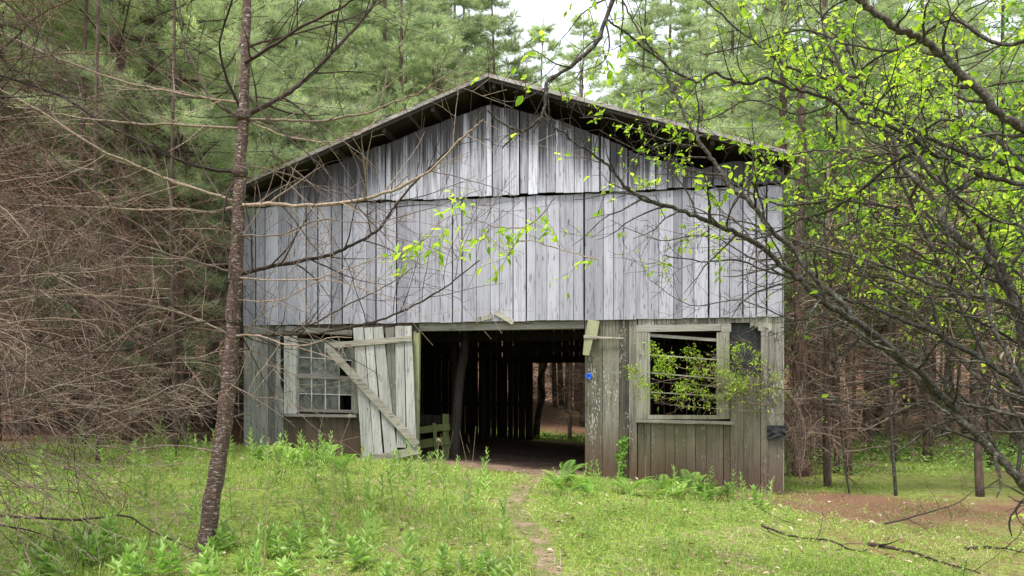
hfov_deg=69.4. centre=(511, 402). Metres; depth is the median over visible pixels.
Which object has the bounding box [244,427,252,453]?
weed
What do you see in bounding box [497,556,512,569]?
weed
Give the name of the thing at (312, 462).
weed
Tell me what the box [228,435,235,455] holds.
weed
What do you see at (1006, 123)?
pine tree
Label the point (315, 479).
weed
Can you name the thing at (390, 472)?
weed
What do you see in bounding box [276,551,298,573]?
weed
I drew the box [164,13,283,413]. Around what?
pine tree
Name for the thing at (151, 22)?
pine tree
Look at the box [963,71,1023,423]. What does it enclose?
pine tree
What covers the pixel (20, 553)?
weed
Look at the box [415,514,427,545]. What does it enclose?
weed
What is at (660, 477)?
fern
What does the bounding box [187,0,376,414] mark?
pine tree
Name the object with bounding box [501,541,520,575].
weed
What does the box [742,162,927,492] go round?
dead pine
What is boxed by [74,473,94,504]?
weed
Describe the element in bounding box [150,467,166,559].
dry stalk
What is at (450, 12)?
pine tree
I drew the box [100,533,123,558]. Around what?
weed
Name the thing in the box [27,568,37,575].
weed
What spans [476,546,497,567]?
weed
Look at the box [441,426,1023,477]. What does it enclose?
undergrowth
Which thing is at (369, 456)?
weed
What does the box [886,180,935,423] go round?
pine tree
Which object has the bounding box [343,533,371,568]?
weed
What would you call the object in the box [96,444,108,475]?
weed
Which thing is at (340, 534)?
weed
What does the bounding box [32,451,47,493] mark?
weed
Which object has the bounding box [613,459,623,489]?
weed
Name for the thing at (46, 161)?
dead pine
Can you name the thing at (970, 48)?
pine tree
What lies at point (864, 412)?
pine tree
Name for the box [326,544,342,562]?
weed
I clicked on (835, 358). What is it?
tree
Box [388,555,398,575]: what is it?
weed
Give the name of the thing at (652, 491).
weed
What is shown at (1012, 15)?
pine tree
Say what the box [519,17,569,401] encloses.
pine tree
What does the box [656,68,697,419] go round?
pine tree
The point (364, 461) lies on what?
weed
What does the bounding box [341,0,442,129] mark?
pine tree
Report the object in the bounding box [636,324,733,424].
window
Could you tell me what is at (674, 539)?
weed
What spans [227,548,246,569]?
weed
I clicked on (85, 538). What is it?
weed
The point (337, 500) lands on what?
dry stalk
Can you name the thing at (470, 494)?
dry stalk
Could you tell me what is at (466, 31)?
pine tree
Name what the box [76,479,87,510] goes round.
weed
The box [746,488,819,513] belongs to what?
fallen branch
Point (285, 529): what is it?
weed
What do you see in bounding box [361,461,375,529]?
dry stalk
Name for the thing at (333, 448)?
fern
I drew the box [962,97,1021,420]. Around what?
pine tree
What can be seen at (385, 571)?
weed
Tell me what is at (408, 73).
pine tree
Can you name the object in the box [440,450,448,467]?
weed
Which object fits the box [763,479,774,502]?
weed
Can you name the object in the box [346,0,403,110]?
pine tree
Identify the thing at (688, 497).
weed
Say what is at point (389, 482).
weed
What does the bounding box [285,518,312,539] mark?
weed
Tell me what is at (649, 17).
pine tree
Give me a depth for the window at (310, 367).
13.58 m
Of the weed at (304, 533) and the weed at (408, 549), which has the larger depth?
the weed at (304, 533)
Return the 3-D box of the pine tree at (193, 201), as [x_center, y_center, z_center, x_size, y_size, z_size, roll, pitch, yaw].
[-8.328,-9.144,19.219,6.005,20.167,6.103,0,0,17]
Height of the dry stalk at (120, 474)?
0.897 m
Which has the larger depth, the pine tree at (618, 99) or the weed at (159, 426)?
the pine tree at (618, 99)
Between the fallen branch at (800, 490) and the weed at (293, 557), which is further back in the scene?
the fallen branch at (800, 490)
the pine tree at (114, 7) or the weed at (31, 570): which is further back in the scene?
the pine tree at (114, 7)
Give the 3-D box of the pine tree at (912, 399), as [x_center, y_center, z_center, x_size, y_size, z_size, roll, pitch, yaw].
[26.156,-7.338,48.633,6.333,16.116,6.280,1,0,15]
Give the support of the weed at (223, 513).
on the ground at (914, 485)
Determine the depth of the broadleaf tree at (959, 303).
8.33 m
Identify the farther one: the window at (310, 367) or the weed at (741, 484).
the window at (310, 367)
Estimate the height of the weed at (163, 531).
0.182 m
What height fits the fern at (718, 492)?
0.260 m
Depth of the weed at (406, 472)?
9.53 m
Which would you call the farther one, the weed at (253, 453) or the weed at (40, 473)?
the weed at (253, 453)
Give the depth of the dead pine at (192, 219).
12.56 m
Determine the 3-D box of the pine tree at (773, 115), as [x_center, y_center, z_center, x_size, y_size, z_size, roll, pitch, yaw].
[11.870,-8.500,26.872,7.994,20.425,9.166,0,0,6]
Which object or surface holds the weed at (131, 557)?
on the ground at (914, 485)
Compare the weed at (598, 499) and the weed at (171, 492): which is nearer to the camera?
the weed at (171, 492)
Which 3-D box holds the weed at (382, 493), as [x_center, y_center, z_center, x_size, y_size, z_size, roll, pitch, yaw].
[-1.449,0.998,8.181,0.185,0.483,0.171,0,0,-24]
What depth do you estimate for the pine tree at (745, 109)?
20.52 m
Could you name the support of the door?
in the barn
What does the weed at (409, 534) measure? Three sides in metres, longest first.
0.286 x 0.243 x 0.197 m
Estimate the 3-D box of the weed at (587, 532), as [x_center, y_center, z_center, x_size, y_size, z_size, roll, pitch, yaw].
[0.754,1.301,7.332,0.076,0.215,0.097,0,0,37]
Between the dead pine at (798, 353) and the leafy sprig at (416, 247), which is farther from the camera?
the dead pine at (798, 353)
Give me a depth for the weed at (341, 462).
8.46 m
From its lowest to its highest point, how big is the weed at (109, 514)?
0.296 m
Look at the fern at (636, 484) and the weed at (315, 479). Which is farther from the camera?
the fern at (636, 484)
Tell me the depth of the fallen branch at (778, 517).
9.31 m
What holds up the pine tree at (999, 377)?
on the ground at (914, 485)
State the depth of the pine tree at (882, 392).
29.47 m
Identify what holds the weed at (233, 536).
on the ground at (914, 485)
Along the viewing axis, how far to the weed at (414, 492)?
8.06 m
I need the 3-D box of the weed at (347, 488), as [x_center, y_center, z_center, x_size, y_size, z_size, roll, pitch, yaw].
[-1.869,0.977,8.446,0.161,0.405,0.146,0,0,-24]
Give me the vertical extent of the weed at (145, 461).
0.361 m
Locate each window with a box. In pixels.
[278,326,358,416]
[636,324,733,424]
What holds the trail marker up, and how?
attached to the barn
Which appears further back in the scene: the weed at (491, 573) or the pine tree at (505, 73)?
the pine tree at (505, 73)
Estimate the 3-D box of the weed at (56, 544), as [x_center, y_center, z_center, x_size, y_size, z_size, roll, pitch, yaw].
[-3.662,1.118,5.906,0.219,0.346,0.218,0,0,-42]
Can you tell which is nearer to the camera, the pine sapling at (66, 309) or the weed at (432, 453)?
the weed at (432, 453)
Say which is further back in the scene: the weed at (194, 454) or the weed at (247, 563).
the weed at (194, 454)
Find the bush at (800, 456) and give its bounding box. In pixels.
[622,323,818,479]
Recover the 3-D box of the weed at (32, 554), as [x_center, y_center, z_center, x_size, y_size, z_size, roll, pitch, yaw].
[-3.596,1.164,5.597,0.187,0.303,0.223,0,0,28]
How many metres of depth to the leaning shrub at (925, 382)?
4.41 m
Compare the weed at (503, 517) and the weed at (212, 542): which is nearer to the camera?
the weed at (212, 542)
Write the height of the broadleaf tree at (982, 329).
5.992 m
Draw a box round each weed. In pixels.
[0,484,24,528]
[0,544,7,572]
[10,543,29,575]
[13,485,38,524]
[13,562,40,575]
[21,538,53,567]
[22,538,51,571]
[27,540,62,566]
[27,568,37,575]
[30,444,45,470]
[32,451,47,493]
[36,552,64,575]
[44,466,72,516]
[45,521,67,561]
[45,553,75,575]
[64,524,81,544]
[66,464,76,494]
[70,526,82,543]
[73,531,95,564]
[74,423,84,449]
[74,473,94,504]
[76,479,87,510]
[78,524,97,543]
[81,527,107,561]
[82,532,106,566]
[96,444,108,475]
[98,516,117,542]
[98,517,120,543]
[100,505,125,549]
[100,513,118,530]
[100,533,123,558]
[105,556,134,575]
[113,431,119,461]
[113,543,138,570]
[117,551,148,575]
[126,468,136,510]
[127,436,141,459]
[127,443,140,480]
[128,522,137,553]
[129,452,141,489]
[129,533,149,571]
[130,536,154,575]
[136,467,154,506]
[137,434,147,470]
[138,452,147,477]
[142,450,151,469]
[142,544,180,575]
[146,538,164,556]
[151,472,167,502]
[152,414,163,442]
[152,534,173,575]
[156,538,192,575]
[157,528,170,543]
[158,441,168,457]
[164,449,176,469]
[164,482,184,513]
[165,446,177,466]
[181,423,192,442]
[181,478,205,519]
[182,454,192,482]
[185,490,200,526]
[186,562,208,575]
[187,549,214,575]
[188,433,199,466]
[193,543,223,569]
[200,535,218,551]
[201,435,210,462]
[201,536,218,575]
[206,550,224,575]
[206,551,220,572]
[214,526,233,553]
[214,532,229,550]
[216,519,230,539]
[218,501,230,522]
[222,460,238,517]
[227,526,241,546]
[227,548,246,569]
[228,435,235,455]
[238,558,253,575]
[240,451,249,465]
[243,546,259,567]
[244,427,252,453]
[245,441,257,468]
[245,518,266,575]
[249,434,257,457]
[249,538,270,575]
[255,524,277,557]
[257,435,264,454]
[258,442,270,462]
[259,495,268,520]
[261,463,267,486]
[263,530,282,553]
[267,459,283,503]
[269,522,277,552]
[271,555,301,575]
[272,519,286,561]
[273,472,283,506]
[276,432,286,458]
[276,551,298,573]
[277,522,296,555]
[278,525,303,552]
[282,444,290,469]
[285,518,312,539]
[287,534,308,555]
[290,435,303,473]
[292,529,312,545]
[293,519,306,557]
[294,430,304,452]
[295,496,313,523]
[297,459,306,469]
[300,436,307,459]
[303,443,311,459]
[307,445,317,473]
[308,454,318,485]
[309,439,317,461]
[309,467,322,495]
[311,516,332,575]
[311,535,330,554]
[312,488,336,519]
[316,441,328,462]
[316,450,324,477]
[319,453,327,478]
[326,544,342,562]
[328,520,351,551]
[330,466,337,487]
[338,452,351,499]
[341,471,352,500]
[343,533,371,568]
[353,508,375,564]
[353,530,366,550]
[355,548,371,565]
[358,445,368,476]
[359,485,386,535]
[361,475,373,494]
[362,512,380,543]
[363,451,373,476]
[367,520,383,575]
[375,516,386,533]
[376,472,389,507]
[380,560,400,575]
[383,466,393,494]
[385,470,398,505]
[387,463,396,480]
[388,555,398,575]
[390,450,407,482]
[391,460,398,477]
[392,531,421,556]
[398,459,416,491]
[398,523,414,575]
[402,455,413,490]
[405,437,415,471]
[406,538,415,566]
[409,554,432,575]
[411,471,423,517]
[414,446,425,466]
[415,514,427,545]
[416,464,427,494]
[424,450,437,480]
[425,451,432,482]
[433,449,438,464]
[433,498,449,533]
[433,541,456,572]
[435,468,448,502]
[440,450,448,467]
[446,479,456,501]
[451,455,460,471]
[452,550,472,570]
[455,492,477,544]
[458,472,471,514]
[458,478,475,505]
[469,554,486,571]
[471,477,486,505]
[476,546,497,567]
[477,530,500,567]
[478,457,489,488]
[479,461,490,494]
[484,447,489,476]
[485,558,499,575]
[491,562,506,575]
[494,498,514,538]
[496,492,512,545]
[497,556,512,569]
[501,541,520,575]
[551,467,559,490]
[582,463,588,490]
[584,524,589,537]
[587,460,595,488]
[589,518,595,533]
[591,471,599,490]
[593,486,600,500]
[594,459,602,485]
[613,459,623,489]
[619,557,631,575]
[647,558,655,570]
[649,477,654,495]
[656,481,666,495]
[664,538,679,560]
[667,464,682,493]
[668,524,676,540]
[668,547,677,567]
[684,492,689,507]
[690,472,697,495]
[693,475,705,497]
[702,487,710,507]
[707,471,714,487]
[721,481,738,498]
[730,470,736,488]
[737,472,746,507]
[742,480,750,502]
[747,484,759,504]
[754,493,768,506]
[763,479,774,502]
[783,504,790,515]
[860,535,867,549]
[958,559,968,575]
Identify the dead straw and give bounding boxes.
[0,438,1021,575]
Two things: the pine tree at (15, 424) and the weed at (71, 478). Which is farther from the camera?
the pine tree at (15, 424)
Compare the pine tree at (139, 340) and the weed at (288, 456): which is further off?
the pine tree at (139, 340)
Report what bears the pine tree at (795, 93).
on the ground at (914, 485)
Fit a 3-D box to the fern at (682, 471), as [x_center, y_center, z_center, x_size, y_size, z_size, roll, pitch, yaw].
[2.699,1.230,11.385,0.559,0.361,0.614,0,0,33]
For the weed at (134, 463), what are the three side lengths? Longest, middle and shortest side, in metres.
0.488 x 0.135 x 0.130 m
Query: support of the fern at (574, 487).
on the ground at (914, 485)
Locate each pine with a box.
[0,0,219,472]
[0,0,260,574]
[0,0,272,525]
[0,8,183,478]
[0,79,105,449]
[0,99,129,442]
[0,104,220,575]
[18,0,223,454]
[78,0,255,459]
[139,1,256,440]
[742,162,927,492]
[784,83,859,476]
[784,152,929,478]
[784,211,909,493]
[831,196,967,462]
[902,168,1023,470]
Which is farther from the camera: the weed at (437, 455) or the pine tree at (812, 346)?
the pine tree at (812, 346)
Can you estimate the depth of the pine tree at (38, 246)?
19.01 m
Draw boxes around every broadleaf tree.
[742,0,919,472]
[786,0,1023,433]
[802,82,1023,430]
[808,38,983,495]
[844,0,1023,496]
[899,51,1023,452]
[933,0,1023,371]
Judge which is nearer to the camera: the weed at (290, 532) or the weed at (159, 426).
the weed at (290, 532)
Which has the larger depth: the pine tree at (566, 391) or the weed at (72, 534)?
the pine tree at (566, 391)
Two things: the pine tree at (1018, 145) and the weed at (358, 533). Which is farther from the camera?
the pine tree at (1018, 145)
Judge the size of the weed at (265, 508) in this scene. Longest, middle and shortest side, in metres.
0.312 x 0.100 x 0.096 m
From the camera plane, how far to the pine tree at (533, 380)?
42.19 m
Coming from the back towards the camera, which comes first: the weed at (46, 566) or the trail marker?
the trail marker
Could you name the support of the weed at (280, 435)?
on the ground at (914, 485)
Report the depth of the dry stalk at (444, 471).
7.75 m
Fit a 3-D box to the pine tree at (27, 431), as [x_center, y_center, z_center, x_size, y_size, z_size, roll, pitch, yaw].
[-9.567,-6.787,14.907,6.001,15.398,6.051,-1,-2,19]
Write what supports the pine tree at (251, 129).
on the ground at (914, 485)
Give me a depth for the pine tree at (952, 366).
27.05 m
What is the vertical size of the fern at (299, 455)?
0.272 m
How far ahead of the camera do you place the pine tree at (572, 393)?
44.35 m
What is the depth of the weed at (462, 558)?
6.13 m
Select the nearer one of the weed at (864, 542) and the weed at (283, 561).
the weed at (283, 561)
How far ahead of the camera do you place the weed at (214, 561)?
5.81 m
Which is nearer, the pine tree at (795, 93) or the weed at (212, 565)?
the weed at (212, 565)
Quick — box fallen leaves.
[0,445,1023,575]
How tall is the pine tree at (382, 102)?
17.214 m
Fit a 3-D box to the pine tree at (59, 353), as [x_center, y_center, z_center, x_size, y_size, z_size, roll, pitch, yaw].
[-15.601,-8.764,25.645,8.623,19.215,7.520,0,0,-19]
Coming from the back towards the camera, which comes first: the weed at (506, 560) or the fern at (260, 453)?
the fern at (260, 453)
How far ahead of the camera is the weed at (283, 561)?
5.69 m
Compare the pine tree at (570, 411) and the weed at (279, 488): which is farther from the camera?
the pine tree at (570, 411)
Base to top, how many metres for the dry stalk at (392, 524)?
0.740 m
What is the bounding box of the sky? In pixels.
[260,0,1023,201]
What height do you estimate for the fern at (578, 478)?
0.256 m
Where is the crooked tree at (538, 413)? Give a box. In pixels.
[533,363,564,438]
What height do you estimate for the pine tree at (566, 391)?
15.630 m
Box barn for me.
[219,71,800,495]
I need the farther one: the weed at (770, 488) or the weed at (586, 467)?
the weed at (586, 467)
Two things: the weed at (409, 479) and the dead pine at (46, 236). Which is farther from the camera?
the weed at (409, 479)
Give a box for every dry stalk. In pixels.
[115,441,122,516]
[144,474,152,554]
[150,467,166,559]
[261,439,271,572]
[296,398,327,517]
[314,415,351,508]
[333,456,335,520]
[333,469,341,539]
[334,531,343,565]
[353,446,361,535]
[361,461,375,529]
[386,483,396,562]
[409,464,412,517]
[437,438,440,498]
[441,435,452,523]
[457,464,464,570]
[459,429,475,574]
[645,459,646,529]
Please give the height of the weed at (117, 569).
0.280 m
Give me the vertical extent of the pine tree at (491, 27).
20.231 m
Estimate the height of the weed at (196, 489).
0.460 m
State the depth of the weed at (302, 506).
7.32 m
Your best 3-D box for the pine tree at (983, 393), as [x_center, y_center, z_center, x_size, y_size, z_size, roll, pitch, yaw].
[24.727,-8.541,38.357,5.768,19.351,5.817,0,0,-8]
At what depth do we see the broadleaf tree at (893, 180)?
12.50 m
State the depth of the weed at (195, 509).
6.96 m
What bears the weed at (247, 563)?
on the ground at (914, 485)
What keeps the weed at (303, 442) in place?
on the ground at (914, 485)
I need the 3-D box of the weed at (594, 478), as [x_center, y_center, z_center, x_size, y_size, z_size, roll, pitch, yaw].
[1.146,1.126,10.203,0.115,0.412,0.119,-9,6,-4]
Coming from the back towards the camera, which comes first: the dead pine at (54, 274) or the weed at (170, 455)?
the weed at (170, 455)
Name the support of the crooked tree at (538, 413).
on the ground at (914, 485)
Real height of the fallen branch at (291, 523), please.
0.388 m
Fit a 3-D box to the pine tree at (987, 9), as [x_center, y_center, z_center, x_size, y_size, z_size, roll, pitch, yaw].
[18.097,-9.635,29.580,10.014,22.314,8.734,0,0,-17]
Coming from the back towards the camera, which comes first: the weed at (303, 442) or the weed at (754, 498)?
the weed at (303, 442)
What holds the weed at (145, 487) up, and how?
on the ground at (914, 485)
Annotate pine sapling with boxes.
[0,258,150,435]
[81,244,242,405]
[84,77,270,444]
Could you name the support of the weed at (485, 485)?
on the ground at (914, 485)
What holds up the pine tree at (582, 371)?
on the ground at (914, 485)
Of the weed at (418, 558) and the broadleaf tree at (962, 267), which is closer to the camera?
the weed at (418, 558)
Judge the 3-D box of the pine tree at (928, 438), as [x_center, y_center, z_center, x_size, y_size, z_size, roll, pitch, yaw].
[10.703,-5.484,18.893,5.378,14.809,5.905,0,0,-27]
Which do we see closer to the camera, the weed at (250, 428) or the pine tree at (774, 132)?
the weed at (250, 428)
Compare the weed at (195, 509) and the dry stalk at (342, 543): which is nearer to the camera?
the dry stalk at (342, 543)
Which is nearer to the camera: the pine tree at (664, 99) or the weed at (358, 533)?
the weed at (358, 533)
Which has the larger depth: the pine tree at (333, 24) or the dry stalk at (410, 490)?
the pine tree at (333, 24)
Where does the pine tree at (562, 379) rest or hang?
on the ground at (914, 485)
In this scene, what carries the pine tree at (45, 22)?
on the ground at (914, 485)
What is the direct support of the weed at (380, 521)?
on the ground at (914, 485)
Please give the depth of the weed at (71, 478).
7.91 m
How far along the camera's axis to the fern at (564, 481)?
10.94 m
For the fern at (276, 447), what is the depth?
11.80 m
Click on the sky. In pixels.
(531, 11)
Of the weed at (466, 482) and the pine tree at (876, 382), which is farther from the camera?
the pine tree at (876, 382)
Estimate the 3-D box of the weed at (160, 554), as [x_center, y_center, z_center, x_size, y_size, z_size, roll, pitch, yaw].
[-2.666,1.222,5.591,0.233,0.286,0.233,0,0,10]
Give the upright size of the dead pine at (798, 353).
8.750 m
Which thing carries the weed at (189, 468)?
on the ground at (914, 485)
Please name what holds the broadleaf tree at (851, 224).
on the ground at (914, 485)
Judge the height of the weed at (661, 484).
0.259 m
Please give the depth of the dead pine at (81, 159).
11.39 m
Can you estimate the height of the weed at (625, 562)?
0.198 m
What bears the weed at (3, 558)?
on the ground at (914, 485)
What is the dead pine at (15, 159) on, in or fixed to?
on the ground at (914, 485)
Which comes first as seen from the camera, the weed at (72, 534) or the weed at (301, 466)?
the weed at (72, 534)
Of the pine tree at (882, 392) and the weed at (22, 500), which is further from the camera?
the pine tree at (882, 392)
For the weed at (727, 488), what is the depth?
10.65 m
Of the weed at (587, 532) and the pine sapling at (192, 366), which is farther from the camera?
the pine sapling at (192, 366)
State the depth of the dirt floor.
17.11 m
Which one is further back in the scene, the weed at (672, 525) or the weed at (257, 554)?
the weed at (672, 525)
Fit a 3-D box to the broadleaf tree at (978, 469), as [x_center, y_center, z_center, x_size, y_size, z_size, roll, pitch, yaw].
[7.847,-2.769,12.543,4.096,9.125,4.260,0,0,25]
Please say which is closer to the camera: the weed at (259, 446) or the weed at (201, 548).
the weed at (201, 548)
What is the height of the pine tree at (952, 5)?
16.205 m
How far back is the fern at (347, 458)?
10.69 m
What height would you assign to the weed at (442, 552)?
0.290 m
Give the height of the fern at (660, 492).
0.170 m
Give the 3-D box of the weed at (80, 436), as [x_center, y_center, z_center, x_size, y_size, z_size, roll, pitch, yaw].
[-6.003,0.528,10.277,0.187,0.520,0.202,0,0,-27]
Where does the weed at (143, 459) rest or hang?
on the ground at (914, 485)
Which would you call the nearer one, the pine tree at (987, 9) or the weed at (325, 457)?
the weed at (325, 457)
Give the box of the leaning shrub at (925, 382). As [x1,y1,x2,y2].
[519,0,1023,555]
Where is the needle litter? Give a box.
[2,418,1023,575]
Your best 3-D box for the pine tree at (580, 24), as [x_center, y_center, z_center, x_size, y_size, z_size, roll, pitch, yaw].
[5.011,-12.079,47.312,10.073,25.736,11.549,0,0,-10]
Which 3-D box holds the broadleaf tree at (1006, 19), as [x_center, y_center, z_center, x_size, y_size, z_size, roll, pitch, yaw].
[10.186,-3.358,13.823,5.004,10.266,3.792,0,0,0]
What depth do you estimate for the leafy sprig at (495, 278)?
4.65 m
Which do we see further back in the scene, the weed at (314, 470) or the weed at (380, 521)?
the weed at (314, 470)
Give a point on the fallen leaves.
(725, 563)
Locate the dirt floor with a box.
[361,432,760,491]
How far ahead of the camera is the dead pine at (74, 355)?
10.82 m
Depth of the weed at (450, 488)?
8.66 m
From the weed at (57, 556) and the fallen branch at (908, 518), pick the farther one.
the fallen branch at (908, 518)
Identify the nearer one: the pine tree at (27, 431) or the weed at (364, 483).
the weed at (364, 483)
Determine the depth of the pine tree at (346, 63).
33.14 m
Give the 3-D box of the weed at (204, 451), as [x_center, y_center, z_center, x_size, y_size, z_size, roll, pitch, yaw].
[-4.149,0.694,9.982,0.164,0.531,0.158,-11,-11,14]
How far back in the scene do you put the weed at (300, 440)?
12.06 m
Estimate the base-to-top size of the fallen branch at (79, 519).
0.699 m
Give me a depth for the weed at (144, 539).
5.60 m
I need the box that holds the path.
[506,473,563,575]
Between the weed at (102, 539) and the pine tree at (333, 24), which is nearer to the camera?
the weed at (102, 539)
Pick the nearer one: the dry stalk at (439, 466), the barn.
the dry stalk at (439, 466)
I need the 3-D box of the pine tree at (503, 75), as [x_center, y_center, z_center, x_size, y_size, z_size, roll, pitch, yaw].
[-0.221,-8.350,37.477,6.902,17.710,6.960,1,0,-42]
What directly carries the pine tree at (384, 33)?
on the ground at (914, 485)
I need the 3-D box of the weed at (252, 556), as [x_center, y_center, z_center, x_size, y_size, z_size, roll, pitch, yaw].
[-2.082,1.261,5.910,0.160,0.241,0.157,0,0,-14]
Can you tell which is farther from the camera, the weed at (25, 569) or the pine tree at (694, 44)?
the pine tree at (694, 44)
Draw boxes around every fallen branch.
[0,489,239,549]
[250,498,319,543]
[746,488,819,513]
[751,463,853,497]
[754,503,807,524]
[867,539,998,573]
[874,478,1019,528]
[964,526,1023,552]
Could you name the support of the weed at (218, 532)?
on the ground at (914, 485)
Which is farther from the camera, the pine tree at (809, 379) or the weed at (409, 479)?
the pine tree at (809, 379)
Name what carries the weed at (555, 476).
on the ground at (914, 485)
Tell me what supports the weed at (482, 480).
on the ground at (914, 485)
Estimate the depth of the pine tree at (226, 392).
6.29 m
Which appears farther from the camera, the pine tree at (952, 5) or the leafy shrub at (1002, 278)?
the pine tree at (952, 5)
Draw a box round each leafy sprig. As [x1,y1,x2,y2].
[382,189,554,278]
[447,207,599,298]
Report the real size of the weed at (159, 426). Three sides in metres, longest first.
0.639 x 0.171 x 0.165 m
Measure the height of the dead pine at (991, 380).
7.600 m
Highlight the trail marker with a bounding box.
[586,373,591,378]
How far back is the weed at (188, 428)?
12.39 m
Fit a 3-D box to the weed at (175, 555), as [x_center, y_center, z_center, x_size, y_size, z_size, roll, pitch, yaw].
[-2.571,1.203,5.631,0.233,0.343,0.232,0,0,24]
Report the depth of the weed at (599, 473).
10.90 m
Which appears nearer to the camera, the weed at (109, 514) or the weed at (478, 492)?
the weed at (109, 514)
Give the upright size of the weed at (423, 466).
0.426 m
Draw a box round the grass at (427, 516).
[0,434,1023,575]
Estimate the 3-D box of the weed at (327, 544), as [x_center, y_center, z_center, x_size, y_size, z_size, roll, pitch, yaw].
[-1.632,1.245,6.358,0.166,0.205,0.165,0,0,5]
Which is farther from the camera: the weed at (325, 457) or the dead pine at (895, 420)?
the dead pine at (895, 420)
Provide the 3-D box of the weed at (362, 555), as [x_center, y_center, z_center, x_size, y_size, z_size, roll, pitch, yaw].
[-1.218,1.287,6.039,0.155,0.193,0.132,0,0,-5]
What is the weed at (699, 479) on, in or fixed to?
on the ground at (914, 485)
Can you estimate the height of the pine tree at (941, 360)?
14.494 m
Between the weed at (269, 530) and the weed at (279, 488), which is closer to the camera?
the weed at (269, 530)
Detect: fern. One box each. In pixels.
[245,445,272,460]
[262,441,293,456]
[277,446,309,459]
[283,449,323,464]
[312,442,341,460]
[328,454,356,470]
[541,460,584,483]
[542,477,596,495]
[566,474,598,488]
[579,483,596,495]
[602,476,653,493]
[644,488,666,498]
[646,474,689,494]
[662,476,691,494]
[666,481,695,497]
[675,469,706,493]
[695,483,723,496]
[696,489,711,500]
[714,483,736,499]
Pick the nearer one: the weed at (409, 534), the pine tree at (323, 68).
the weed at (409, 534)
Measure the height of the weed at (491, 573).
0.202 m
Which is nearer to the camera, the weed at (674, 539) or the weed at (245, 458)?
the weed at (674, 539)
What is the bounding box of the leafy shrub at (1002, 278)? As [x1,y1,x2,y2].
[470,0,1023,535]
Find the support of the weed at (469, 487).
on the ground at (914, 485)
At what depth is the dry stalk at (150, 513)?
6.17 m
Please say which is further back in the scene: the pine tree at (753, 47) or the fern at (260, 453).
the pine tree at (753, 47)
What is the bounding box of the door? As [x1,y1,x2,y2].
[325,326,419,459]
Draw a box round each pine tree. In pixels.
[0,0,212,434]
[0,0,213,439]
[0,0,313,443]
[0,0,376,443]
[0,0,585,557]
[1,1,93,424]
[1,3,111,427]
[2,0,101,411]
[2,15,108,416]
[2,252,48,382]
[2,332,45,407]
[3,11,226,425]
[3,29,72,230]
[4,0,307,433]
[4,3,84,119]
[4,3,236,428]
[5,0,279,430]
[6,204,110,419]
[8,39,134,421]
[8,142,70,420]
[58,1,318,426]
[61,61,236,420]
[64,234,166,419]
[70,26,256,423]
[100,5,310,431]
[162,0,387,380]
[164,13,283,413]
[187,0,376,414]
[201,16,313,419]
[201,25,314,421]
[219,0,322,381]
[254,1,363,166]
[271,0,412,149]
[290,0,463,144]
[298,0,383,91]
[304,0,397,134]
[306,5,367,125]
[306,34,350,146]
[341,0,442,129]
[343,0,470,78]
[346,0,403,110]
[360,0,398,95]
[367,0,492,400]
[377,52,431,117]
[394,13,478,414]
[402,12,463,408]
[405,0,515,79]
[425,0,528,356]
[430,54,465,407]
[450,0,545,419]
[478,65,518,386]
[496,59,535,406]
[502,63,552,400]
[518,363,545,402]
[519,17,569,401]
[533,363,580,407]
[534,363,563,405]
[545,363,584,438]
[546,363,580,412]
[547,42,617,426]
[549,11,613,398]
[549,363,573,405]
[557,364,579,411]
[558,364,580,410]
[593,0,700,389]
[607,0,751,413]
[623,0,795,408]
[625,67,658,385]
[645,67,713,419]
[645,87,689,385]
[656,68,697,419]
[664,0,879,383]
[666,16,730,414]
[667,0,833,295]
[679,0,911,425]
[683,0,814,420]
[700,0,973,463]
[747,8,805,377]
[748,0,884,444]
[751,0,872,415]
[762,0,978,442]
[788,131,823,414]
[789,0,956,451]
[794,0,1023,462]
[794,40,917,431]
[838,0,984,407]
[839,56,954,435]
[841,57,922,427]
[852,0,1021,445]
[856,249,920,415]
[874,0,1023,433]
[875,0,1023,454]
[882,62,1011,439]
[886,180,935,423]
[909,251,940,408]
[935,0,1023,419]
[936,321,957,390]
[936,322,969,395]
[942,299,996,398]
[943,135,999,412]
[947,58,1008,417]
[950,9,1023,321]
[955,5,1023,334]
[961,304,1008,407]
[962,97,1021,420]
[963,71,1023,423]
[1009,112,1023,233]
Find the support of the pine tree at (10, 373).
on the ground at (914, 485)
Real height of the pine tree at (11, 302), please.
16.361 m
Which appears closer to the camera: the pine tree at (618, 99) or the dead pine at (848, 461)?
the dead pine at (848, 461)
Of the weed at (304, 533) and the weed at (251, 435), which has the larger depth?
the weed at (251, 435)
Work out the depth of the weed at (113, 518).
6.14 m
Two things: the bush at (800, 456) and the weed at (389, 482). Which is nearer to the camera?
the weed at (389, 482)
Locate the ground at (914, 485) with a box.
[0,313,1023,575]
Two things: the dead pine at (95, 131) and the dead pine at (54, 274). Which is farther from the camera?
the dead pine at (95, 131)
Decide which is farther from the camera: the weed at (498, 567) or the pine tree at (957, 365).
the pine tree at (957, 365)
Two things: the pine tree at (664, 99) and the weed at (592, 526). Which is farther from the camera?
the pine tree at (664, 99)
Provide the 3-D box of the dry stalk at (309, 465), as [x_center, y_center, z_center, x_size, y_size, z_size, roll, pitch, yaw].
[-1.960,0.612,7.157,0.344,1.310,0.060,0,0,0]
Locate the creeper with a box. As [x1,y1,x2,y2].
[615,436,629,480]
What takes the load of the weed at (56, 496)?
on the ground at (914, 485)
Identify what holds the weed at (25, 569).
on the ground at (914, 485)
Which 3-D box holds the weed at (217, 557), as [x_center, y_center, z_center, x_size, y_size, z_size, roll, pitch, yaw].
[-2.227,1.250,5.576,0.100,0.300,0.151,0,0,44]
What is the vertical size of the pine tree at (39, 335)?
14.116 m
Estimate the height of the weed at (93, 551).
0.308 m

